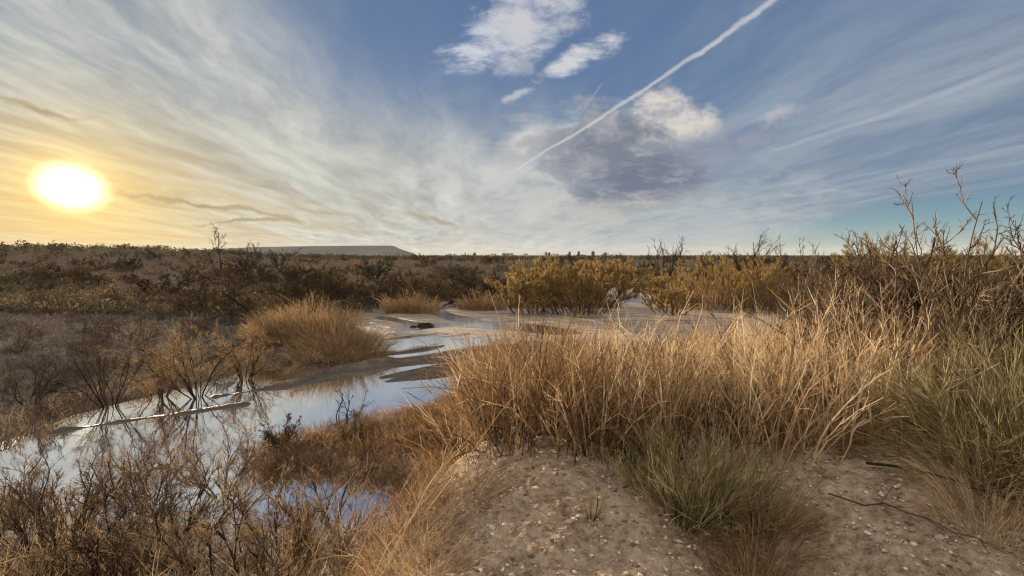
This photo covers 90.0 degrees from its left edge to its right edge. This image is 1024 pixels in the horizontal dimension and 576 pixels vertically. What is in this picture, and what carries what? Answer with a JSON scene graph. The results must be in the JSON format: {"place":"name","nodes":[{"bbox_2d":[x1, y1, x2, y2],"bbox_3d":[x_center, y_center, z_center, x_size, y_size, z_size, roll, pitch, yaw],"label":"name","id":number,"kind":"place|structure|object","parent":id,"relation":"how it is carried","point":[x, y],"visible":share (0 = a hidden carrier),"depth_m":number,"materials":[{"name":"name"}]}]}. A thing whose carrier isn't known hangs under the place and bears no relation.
{"place":"outdoors","nodes":[
{"label":"outdoors","id":0,"kind":"place"},
{"bbox_2d":[196,246,413,255],"bbox_3d":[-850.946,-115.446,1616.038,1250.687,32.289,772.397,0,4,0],"label":"mesa hill","id":1,"kind":"structure","parent":0,"point":[369,250],"depth_m":1404.31,"materials":[{"name":"stone"}]},
{"bbox_2d":[0,290,656,575],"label":"water","id":2,"kind":"structure","parent":0,"point":[309,401],"depth_m":9.19,"materials":[{"name":"blue liquid"}]},
{"bbox_2d":[484,267,568,314],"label":"willow bush","id":3,"kind":"object","parent":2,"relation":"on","point":[525,300],"visible":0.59,"depth_m":25.23,"materials":[{"name":"yellow plant"}]},
{"bbox_2d":[499,252,665,315],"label":"willow bush","id":4,"kind":"object","parent":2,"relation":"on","point":[591,271],"visible":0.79,"depth_m":25.22,"materials":[{"name":"yellow plant"}]},
{"bbox_2d":[546,261,626,315],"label":"willow bush","id":5,"kind":"object","parent":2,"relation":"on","point":[597,293],"visible":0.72,"depth_m":24.76,"materials":[{"name":"yellow plant"}]},
{"bbox_2d":[631,268,713,300],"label":"willow bush","id":6,"kind":"object","parent":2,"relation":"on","point":[662,282],"visible":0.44,"depth_m":31.86,"materials":[{"name":"yellow plant"}]},
{"bbox_2d":[640,284,704,315],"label":"willow bush","id":7,"kind":"object","parent":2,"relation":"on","point":[678,296],"visible":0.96,"depth_m":25.27,"materials":[{"name":"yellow plant"}]},
{"bbox_2d":[0,246,1023,575],"bbox_3d":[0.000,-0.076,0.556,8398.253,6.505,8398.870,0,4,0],"label":"ground","id":8,"kind":"structure","parent":0,"point":[856,542],"depth_m":3.58,"materials":[{"name":"brown soil"}]},
{"bbox_2d":[0,332,43,354],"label":"bank bush","id":9,"kind":"object","parent":8,"relation":"on","point":[9,350],"visible":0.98,"depth_m":13.77,"materials":[{"name":"brown plant"}]},
{"bbox_2d":[0,261,61,286],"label":"mesquite bush","id":10,"kind":"object","parent":8,"relation":"on","point":[35,273],"visible":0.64,"depth_m":39.57,"materials":[{"name":"brown plant"}]},
{"bbox_2d":[0,354,79,407],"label":"bare shrub","id":11,"kind":"object","parent":8,"relation":"on","point":[39,384],"visible":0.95,"depth_m":9.72,"materials":[{"name":"brown plant"}]},
{"bbox_2d":[0,442,81,542],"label":"bare shrub","id":12,"kind":"object","parent":8,"relation":"on","point":[33,475],"visible":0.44,"depth_m":5.41,"materials":[{"name":"beige plant"}]},
{"bbox_2d":[15,348,74,378],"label":"bank bush","id":13,"kind":"object","parent":8,"relation":"on","point":[43,363],"visible":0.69,"depth_m":11.80,"materials":[{"name":"brown plant"}]},
{"bbox_2d":[1,545,91,575],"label":"bare shrub","id":14,"kind":"object","parent":8,"relation":"on","point":[63,573],"visible":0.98,"depth_m":3.69,"materials":[{"name":"brown plant"}]},
{"bbox_2d":[1,457,141,534],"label":"bare shrub","id":15,"kind":"object","parent":8,"relation":"on","point":[66,492],"visible":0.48,"depth_m":5.60,"materials":[{"name":"brown plant"}]},
{"bbox_2d":[0,441,158,575],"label":"bare shrub","id":16,"kind":"object","parent":8,"relation":"on","point":[38,505],"visible":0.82,"depth_m":4.47,"materials":[{"name":"brown plant"}]},
{"bbox_2d":[51,331,112,358],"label":"bank bush","id":17,"kind":"object","parent":8,"relation":"on","point":[80,345],"visible":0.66,"depth_m":13.53,"materials":[{"name":"brown plant"}]},
{"bbox_2d":[23,302,161,408],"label":"bare shrub","id":18,"kind":"object","parent":8,"relation":"on","point":[101,378],"visible":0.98,"depth_m":10.21,"materials":[{"name":"brown plant"}]},
{"bbox_2d":[52,267,137,285],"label":"mesquite bush","id":19,"kind":"object","parent":8,"relation":"on","point":[96,278],"visible":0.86,"depth_m":39.30,"materials":[{"name":"brown plant"}]},
{"bbox_2d":[16,479,224,575],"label":"bare shrub","id":20,"kind":"object","parent":8,"relation":"on","point":[95,566],"visible":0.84,"depth_m":4.00,"materials":[{"name":"brown plant"}]},
{"bbox_2d":[61,426,198,524],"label":"bare shrub","id":21,"kind":"object","parent":8,"relation":"on","point":[122,451],"visible":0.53,"depth_m":5.73,"materials":[{"name":"brown plant"}]},
{"bbox_2d":[3,435,271,575],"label":"bare shrub","id":22,"kind":"object","parent":8,"relation":"on","point":[156,521],"visible":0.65,"depth_m":4.31,"materials":[{"name":"brown plant"}]},
{"bbox_2d":[38,442,240,572],"bbox_3d":[-3.553,2.163,4.893,1.592,1.229,1.621,0,4,0],"label":"bare shrub","id":23,"kind":"object","parent":8,"relation":"on","point":[145,510],"visible":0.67,"depth_m":5.08,"materials":[{"name":"beige plant"}]},
{"bbox_2d":[110,345,192,400],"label":"bare shrub","id":24,"kind":"object","parent":8,"relation":"on","point":[160,382],"visible":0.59,"depth_m":10.65,"materials":[{"name":"brown plant"}]},
{"bbox_2d":[122,268,196,294],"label":"mesquite bush","id":25,"kind":"object","parent":8,"relation":"on","point":[139,283],"visible":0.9,"depth_m":31.97,"materials":[{"name":"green plant"}]},
{"bbox_2d":[0,344,335,451],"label":"dry grass","id":26,"kind":"structure","parent":8,"relation":"on","point":[70,414],"depth_m":9.70,"materials":[{"name":"plant"}]},
{"bbox_2d":[138,544,218,575],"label":"bare shrub","id":27,"kind":"object","parent":8,"relation":"on","point":[173,567],"visible":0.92,"depth_m":3.71,"materials":[{"name":"brown plant"}]},
{"bbox_2d":[93,312,265,398],"bbox_3d":[-6.744,1.415,10.875,1.763,1.950,3.211,2,4,29],"label":"bare shrub","id":28,"kind":"object","parent":8,"relation":"on","point":[180,348],"visible":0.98,"depth_m":10.51,"materials":[{"name":"brown plant"}]},
{"bbox_2d":[0,284,363,420],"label":"ground cover","id":29,"kind":"object","parent":8,"relation":"on","point":[60,331],"visible":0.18,"depth_m":16.44,"materials":[{"name":"brown plant"}]},
{"bbox_2d":[154,270,249,312],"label":"mesquite bush","id":30,"kind":"object","parent":8,"relation":"on","point":[204,288],"visible":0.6,"depth_m":23.43,"materials":[{"name":"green plant"}]},
{"bbox_2d":[0,463,411,575],"bbox_3d":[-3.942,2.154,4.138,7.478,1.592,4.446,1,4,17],"label":"weeds","id":31,"kind":"object","parent":8,"relation":"on","point":[144,573],"visible":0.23,"depth_m":4.44,"materials":[{"name":"plant"}]},
{"bbox_2d":[157,415,278,500],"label":"bare shrub","id":32,"kind":"object","parent":8,"relation":"on","point":[241,442],"visible":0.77,"depth_m":6.40,"materials":[{"name":"beige plant"}]},
{"bbox_2d":[98,471,338,575],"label":"bare shrub","id":33,"kind":"object","parent":8,"relation":"on","point":[206,535],"visible":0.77,"depth_m":4.21,"materials":[{"name":"brown plant"}]},
{"bbox_2d":[153,268,328,329],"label":"mesquite bush","id":34,"kind":"object","parent":8,"relation":"on","point":[296,290],"visible":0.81,"depth_m":19.37,"materials":[{"name":"brown plant"}]},
{"bbox_2d":[211,266,275,287],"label":"mesquite bush","id":35,"kind":"object","parent":8,"relation":"on","point":[242,278],"visible":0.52,"depth_m":38.71,"materials":[{"name":"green plant"}]},
{"bbox_2d":[212,324,287,379],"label":"bare shrub","id":36,"kind":"object","parent":8,"relation":"on","point":[237,368],"visible":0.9,"depth_m":12.29,"materials":[{"name":"brown plant"}]},
{"bbox_2d":[230,310,319,348],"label":"grass clump","id":37,"kind":"object","parent":8,"relation":"on","point":[273,336],"visible":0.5,"depth_m":15.26,"materials":[{"name":"plant"}]},
{"bbox_2d":[256,410,301,450],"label":"bare shrub","id":38,"kind":"object","parent":8,"relation":"on","point":[267,434],"visible":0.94,"depth_m":7.60,"materials":[{"name":"beige plant"}]},
{"bbox_2d":[203,477,385,575],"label":"bare shrub","id":39,"kind":"object","parent":8,"relation":"on","point":[272,529],"visible":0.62,"depth_m":4.61,"materials":[{"name":"brown plant"}]},
{"bbox_2d":[260,266,332,286],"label":"mesquite bush","id":40,"kind":"object","parent":8,"relation":"on","point":[312,274],"visible":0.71,"depth_m":39.13,"materials":[{"name":"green plant"}]},
{"bbox_2d":[252,291,365,337],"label":"grass clump","id":41,"kind":"object","parent":8,"relation":"on","point":[336,316],"visible":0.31,"depth_m":16.31,"materials":[{"name":"plant"}]},
{"bbox_2d":[277,329,362,364],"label":"grass clump","id":42,"kind":"object","parent":8,"relation":"on","point":[307,358],"visible":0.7,"depth_m":14.35,"materials":[{"name":"plant"}]},
{"bbox_2d":[249,451,406,568],"bbox_3d":[-1.782,2.225,5.298,1.592,1.055,1.447,0,4,0],"label":"bare shrub","id":43,"kind":"object","parent":8,"relation":"on","point":[311,471],"visible":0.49,"depth_m":5.20,"materials":[{"name":"brown plant"}]},
{"bbox_2d":[299,266,364,305],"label":"mesquite bush","id":44,"kind":"object","parent":8,"relation":"on","point":[332,286],"visible":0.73,"depth_m":27.12,"materials":[{"name":"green plant"}]},
{"bbox_2d":[275,309,402,362],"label":"grass clump","id":45,"kind":"object","parent":8,"relation":"on","point":[364,342],"visible":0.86,"depth_m":14.82,"materials":[{"name":"brown plant"}]},
{"bbox_2d":[208,391,485,497],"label":"weeds","id":46,"kind":"object","parent":8,"relation":"on","point":[317,435],"visible":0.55,"depth_m":7.42,"materials":[{"name":"brown plant"}]},
{"bbox_2d":[318,272,385,297],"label":"mesquite bush","id":47,"kind":"object","parent":8,"relation":"on","point":[363,286],"visible":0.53,"depth_m":31.45,"materials":[{"name":"brown plant"}]},
{"bbox_2d":[334,388,373,427],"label":"bare shrub","id":48,"kind":"object","parent":8,"relation":"on","point":[354,411],"visible":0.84,"depth_m":8.68,"materials":[{"name":"brown plant"}]},
{"bbox_2d":[336,416,373,446],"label":"bare shrub","id":49,"kind":"object","parent":8,"relation":"on","point":[343,437],"visible":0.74,"depth_m":7.83,"materials":[{"name":"brown plant"}]},
{"bbox_2d":[307,509,403,575],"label":"bare shrub","id":50,"kind":"object","parent":8,"relation":"on","point":[340,538],"visible":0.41,"depth_m":4.22,"materials":[{"name":"beige plant"}]},
{"bbox_2d":[352,261,396,281],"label":"scrub bush","id":51,"kind":"object","parent":8,"relation":"on","point":[379,271],"visible":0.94,"depth_m":47.22,"materials":[{"name":"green plant"}]},
{"bbox_2d":[356,276,419,308],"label":"mesquite bush","id":52,"kind":"object","parent":8,"relation":"on","point":[384,289],"visible":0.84,"depth_m":28.01,"materials":[{"name":"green plant"}]},
{"bbox_2d":[308,397,505,575],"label":"weeds","id":53,"kind":"object","parent":8,"relation":"on","point":[428,470],"visible":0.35,"depth_m":3.58,"materials":[{"name":"brown plant"}]},
{"bbox_2d":[344,463,470,575],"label":"grass clump","id":54,"kind":"object","parent":8,"relation":"on","point":[389,534],"visible":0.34,"depth_m":3.46,"materials":[{"name":"plant"}]},
{"bbox_2d":[371,287,447,313],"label":"grass clump","id":55,"kind":"object","parent":8,"relation":"on","point":[413,307],"visible":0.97,"depth_m":25.95,"materials":[{"name":"plant"}]},
{"bbox_2d":[383,267,440,297],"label":"mesquite bush","id":56,"kind":"object","parent":8,"relation":"on","point":[404,278],"visible":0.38,"depth_m":33.72,"materials":[{"name":"brown plant"}]},
{"bbox_2d":[392,413,439,449],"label":"bare shrub","id":57,"kind":"object","parent":8,"relation":"on","point":[404,419],"visible":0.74,"depth_m":7.63,"materials":[{"name":"beige plant"}]},
{"bbox_2d":[346,482,487,575],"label":"grass clump","id":58,"kind":"object","parent":8,"relation":"on","point":[422,528],"visible":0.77,"depth_m":3.06,"materials":[{"name":"brown plant"}]},
{"bbox_2d":[373,525,499,575],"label":"grass clump","id":59,"kind":"object","parent":8,"relation":"on","point":[431,557],"visible":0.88,"depth_m":2.76,"materials":[{"name":"plant"}]},
{"bbox_2d":[400,272,476,307],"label":"mesquite bush","id":60,"kind":"object","parent":8,"relation":"on","point":[433,291],"visible":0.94,"depth_m":28.91,"materials":[{"name":"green plant"}]},
{"bbox_2d":[417,263,486,285],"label":"mesquite bush","id":61,"kind":"object","parent":8,"relation":"on","point":[444,271],"visible":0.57,"depth_m":41.91,"materials":[{"name":"brown plant"}]},
{"bbox_2d":[401,451,522,529],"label":"grass clump","id":62,"kind":"object","parent":8,"relation":"on","point":[475,479],"visible":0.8,"depth_m":3.45,"materials":[{"name":"brown plant"}]},
{"bbox_2d":[440,265,502,294],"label":"mesquite bush","id":63,"kind":"object","parent":8,"relation":"on","point":[467,279],"visible":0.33,"depth_m":33.65,"materials":[{"name":"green plant"}]},
{"bbox_2d":[451,288,512,310],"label":"grass clump","id":64,"kind":"object","parent":8,"relation":"on","point":[479,305],"visible":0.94,"depth_m":27.64,"materials":[{"name":"plant"}]},
{"bbox_2d":[453,277,511,298],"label":"mesquite bush","id":65,"kind":"object","parent":8,"relation":"on","point":[477,288],"visible":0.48,"depth_m":31.23,"materials":[{"name":"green plant"}]},
{"bbox_2d":[0,239,1018,265],"bbox_3d":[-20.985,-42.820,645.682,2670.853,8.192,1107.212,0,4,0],"label":"scrub","id":66,"kind":"object","parent":8,"relation":"on","point":[229,258],"visible":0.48,"depth_m":165.15,"materials":[{"name":"plant"}]},
{"bbox_2d":[0,245,1022,317],"bbox_3d":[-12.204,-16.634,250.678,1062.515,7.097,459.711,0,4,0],"label":"ground cover","id":67,"kind":"object","parent":8,"relation":"on","point":[40,305],"visible":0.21,"depth_m":29.86,"materials":[{"name":"brown plant"}]},
{"bbox_2d":[496,289,628,308],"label":"dry grass","id":68,"kind":"structure","parent":8,"relation":"on","point":[603,303],"depth_m":28.70,"materials":[{"name":"plant"}]},
{"bbox_2d":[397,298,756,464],"bbox_3d":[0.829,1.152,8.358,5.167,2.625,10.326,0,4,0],"label":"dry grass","id":69,"kind":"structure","parent":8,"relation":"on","point":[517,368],"depth_m":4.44,"materials":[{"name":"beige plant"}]},
{"bbox_2d":[584,488,608,521],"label":"clump","id":70,"kind":"object","parent":8,"relation":"on","point":[589,511],"visible":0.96,"depth_m":3.11,"materials":[{"name":"green plant"}]},
{"bbox_2d":[646,235,688,276],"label":"bare tree","id":71,"kind":"object","parent":8,"relation":"on","point":[673,260],"visible":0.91,"depth_m":47.83,"materials":[{"name":"brown plant"}]},
{"bbox_2d":[629,462,738,549],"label":"grass clump","id":72,"kind":"object","parent":8,"relation":"on","point":[668,514],"visible":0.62,"depth_m":3.24,"materials":[{"name":"plant"}]},
{"bbox_2d":[591,387,779,535],"bbox_3d":[1.201,1.193,3.782,1.173,0.783,1.177,0,4,0],"label":"bare shrub","id":73,"kind":"object","parent":8,"relation":"on","point":[657,449],"visible":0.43,"depth_m":3.87,"materials":[{"name":"brown plant"}]},
{"bbox_2d":[598,403,790,545],"bbox_3d":[1.153,1.244,3.340,1.217,0.832,1.351,0,4,0],"label":"grass clump","id":74,"kind":"object","parent":8,"relation":"on","point":[672,465],"visible":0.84,"depth_m":3.37,"materials":[{"name":"green grass"}]},
{"bbox_2d":[372,267,1023,487],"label":"dry grass","id":75,"kind":"structure","parent":8,"relation":"on","point":[796,410],"depth_m":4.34,"materials":[{"name":"beige plant"}]},
{"bbox_2d":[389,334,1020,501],"bbox_3d":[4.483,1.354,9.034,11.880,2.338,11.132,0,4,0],"label":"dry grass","id":76,"kind":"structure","parent":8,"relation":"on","point":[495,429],"depth_m":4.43,"materials":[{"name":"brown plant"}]},
{"bbox_2d":[665,282,755,372],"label":"bare shrub","id":77,"kind":"object","parent":8,"relation":"on","point":[712,334],"visible":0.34,"depth_m":6.74,"materials":[{"name":"brown plant"}]},
{"bbox_2d":[672,250,807,312],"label":"willow bush","id":78,"kind":"object","parent":8,"relation":"on","point":[768,282],"visible":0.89,"depth_m":26.75,"materials":[{"name":"yellow plant"}]},
{"bbox_2d":[714,227,785,293],"bbox_3d":[14.266,-1.408,30.522,2.597,4.335,4.052,-3,5,-38],"label":"bare tree","id":79,"kind":"object","parent":8,"relation":"on","point":[754,256],"visible":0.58,"depth_m":30.37,"materials":[{"name":"brown plant"}]},
{"bbox_2d":[688,513,827,575],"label":"grass clump","id":80,"kind":"object","parent":8,"relation":"on","point":[732,565],"visible":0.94,"depth_m":2.95,"materials":[{"name":"brown plant"}]},
{"bbox_2d":[702,458,861,575],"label":"grass clump","id":81,"kind":"object","parent":8,"relation":"on","point":[795,509],"visible":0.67,"depth_m":3.19,"materials":[{"name":"brown plant"}]},
{"bbox_2d":[733,374,908,458],"bbox_3d":[2.520,1.052,4.282,1.336,0.697,1.302,0,4,0],"label":"grass clump","id":82,"kind":"object","parent":8,"relation":"on","point":[855,442],"visible":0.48,"depth_m":4.14,"materials":[{"name":"plant"}]},
{"bbox_2d":[776,265,867,372],"bbox_3d":[3.637,0.484,6.172,0.782,1.544,1.039,-3,5,-39],"label":"bare sapling","id":83,"kind":"object","parent":8,"relation":"on","point":[806,311],"visible":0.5,"depth_m":6.09,"materials":[{"name":"brown plant"}]},
{"bbox_2d":[771,237,890,349],"bbox_3d":[5.269,0.367,8.711,1.650,2.495,2.320,1,4,18],"label":"bare sapling","id":84,"kind":"object","parent":8,"relation":"on","point":[835,292],"visible":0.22,"depth_m":8.35,"materials":[{"name":"brown plant"}]},
{"bbox_2d":[730,242,933,370],"bbox_3d":[4.460,0.377,7.095,2.487,2.078,1.426,0,4,0],"label":"bare sapling","id":85,"kind":"object","parent":8,"relation":"on","point":[812,284],"visible":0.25,"depth_m":7.34,"materials":[{"name":"brown plant"}]},
{"bbox_2d":[780,237,924,358],"bbox_3d":[4.526,0.322,7.017,1.250,2.012,2.114,0,4,0],"label":"bare sapling","id":86,"kind":"object","parent":8,"relation":"on","point":[852,288],"visible":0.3,"depth_m":6.63,"materials":[{"name":"brown plant"}]},
{"bbox_2d":[784,242,945,398],"bbox_3d":[3.652,0.414,5.388,1.321,1.792,1.285,1,4,20],"label":"bare sapling","id":87,"kind":"object","parent":8,"relation":"on","point":[862,323],"visible":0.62,"depth_m":5.19,"materials":[{"name":"brown plant"}]},
{"bbox_2d":[722,300,1020,404],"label":"dry grass","id":88,"kind":"structure","parent":8,"relation":"on","point":[851,328],"depth_m":9.98,"materials":[{"name":"plant"}]},
{"bbox_2d":[801,222,1023,389],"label":"bare sapling","id":89,"kind":"object","parent":8,"relation":"on","point":[874,279],"visible":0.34,"depth_m":5.93,"materials":[{"name":"brown plant"}]},
{"bbox_2d":[808,320,1023,512],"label":"clump","id":90,"kind":"object","parent":8,"relation":"on","point":[1001,419],"visible":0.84,"depth_m":3.77,"materials":[{"name":"green plant"}]},
{"bbox_2d":[828,469,1007,554],"bbox_3d":[2.350,1.266,3.023,0.151,0.340,0.876,-2,4,-26],"label":"fallen stick","id":91,"kind":"object","parent":8,"relation":"on","point":[926,518],"visible":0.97,"depth_m":3.06,"materials":[{"name":"wood"}]},
{"bbox_2d":[830,229,1017,315],"bbox_3d":[18.712,-0.631,23.705,6.853,4.234,6.110,2,4,34],"label":"willow bush","id":92,"kind":"object","parent":8,"relation":"on","point":[953,255],"visible":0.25,"depth_m":22.79,"materials":[{"name":"plant"}]},
{"bbox_2d":[835,196,1023,369],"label":"bare sapling","id":93,"kind":"object","parent":8,"relation":"on","point":[872,264],"visible":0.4,"depth_m":5.70,"materials":[{"name":"brown plant"}]},
{"bbox_2d":[855,160,1023,383],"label":"bare sapling","id":94,"kind":"object","parent":8,"relation":"on","point":[945,288],"visible":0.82,"depth_m":4.87,"materials":[{"name":"brown plant"}]},
{"bbox_2d":[865,461,1022,502],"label":"fallen stick","id":95,"kind":"object","parent":8,"relation":"on","point":[897,466],"visible":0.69,"depth_m":3.38,"materials":[{"name":"wood"}]},
{"bbox_2d":[870,410,1023,530],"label":"grass clump","id":96,"kind":"object","parent":8,"relation":"on","point":[934,469],"visible":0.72,"depth_m":3.41,"materials":[{"name":"plant"}]},
{"bbox_2d":[880,321,1023,419],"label":"bare sapling","id":97,"kind":"object","parent":8,"relation":"on","point":[994,347],"visible":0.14,"depth_m":4.28,"materials":[{"name":"brown plant"}]},
{"bbox_2d":[891,450,1023,560],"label":"grass clump","id":98,"kind":"object","parent":8,"relation":"on","point":[971,512],"visible":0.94,"depth_m":3.00,"materials":[{"name":"plant"}]},
{"bbox_2d":[899,284,1023,437],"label":"grass clump","id":99,"kind":"object","parent":8,"relation":"on","point":[995,350],"visible":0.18,"depth_m":4.49,"materials":[{"name":"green grass"}]},
{"bbox_2d":[906,245,1023,405],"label":"bare sapling","id":100,"kind":"object","parent":8,"relation":"on","point":[1000,317],"visible":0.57,"depth_m":4.91,"materials":[{"name":"brown plant"}]},
{"bbox_2d":[912,215,1023,380],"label":"bare sapling","id":101,"kind":"object","parent":8,"relation":"on","point":[1020,299],"visible":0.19,"depth_m":5.96,"materials":[{"name":"brown plant"}]},
{"bbox_2d":[945,244,1023,312],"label":"willow bush","id":102,"kind":"object","parent":8,"relation":"on","point":[1003,253],"visible":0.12,"depth_m":21.79,"materials":[{"name":"brown plant"}]},
{"bbox_2d":[947,235,1023,386],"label":"bare sapling","id":103,"kind":"object","parent":8,"relation":"on","point":[1017,286],"visible":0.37,"depth_m":5.02,"materials":[{"name":"brown plant"}]},
{"bbox_2d":[0,0,1023,254],"label":"sky","id":104,"kind":"structure","parent":0,"point":[426,127],"materials":[{"name":"blue"}]},
{"bbox_2d":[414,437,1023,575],"bbox_3d":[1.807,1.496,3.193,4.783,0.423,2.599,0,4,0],"label":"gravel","id":105,"kind":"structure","parent":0,"point":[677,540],"depth_m":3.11,"materials":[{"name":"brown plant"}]},
{"bbox_2d":[666,444,825,552],"bbox_3d":[1.548,1.393,3.466,0.899,0.620,1.028,-2,4,-28],"label":"clump","id":106,"kind":"object","parent":105,"relation":"on","point":[763,498],"visible":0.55,"depth_m":3.41,"materials":[{"name":"grass"},{"name":"straw"}]},
{"bbox_2d":[647,266,1021,314],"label":"dry grass","id":107,"kind":"structure","parent":0,"point":[726,296],"depth_m":27.15,"materials":[{"name":"brown plant"}]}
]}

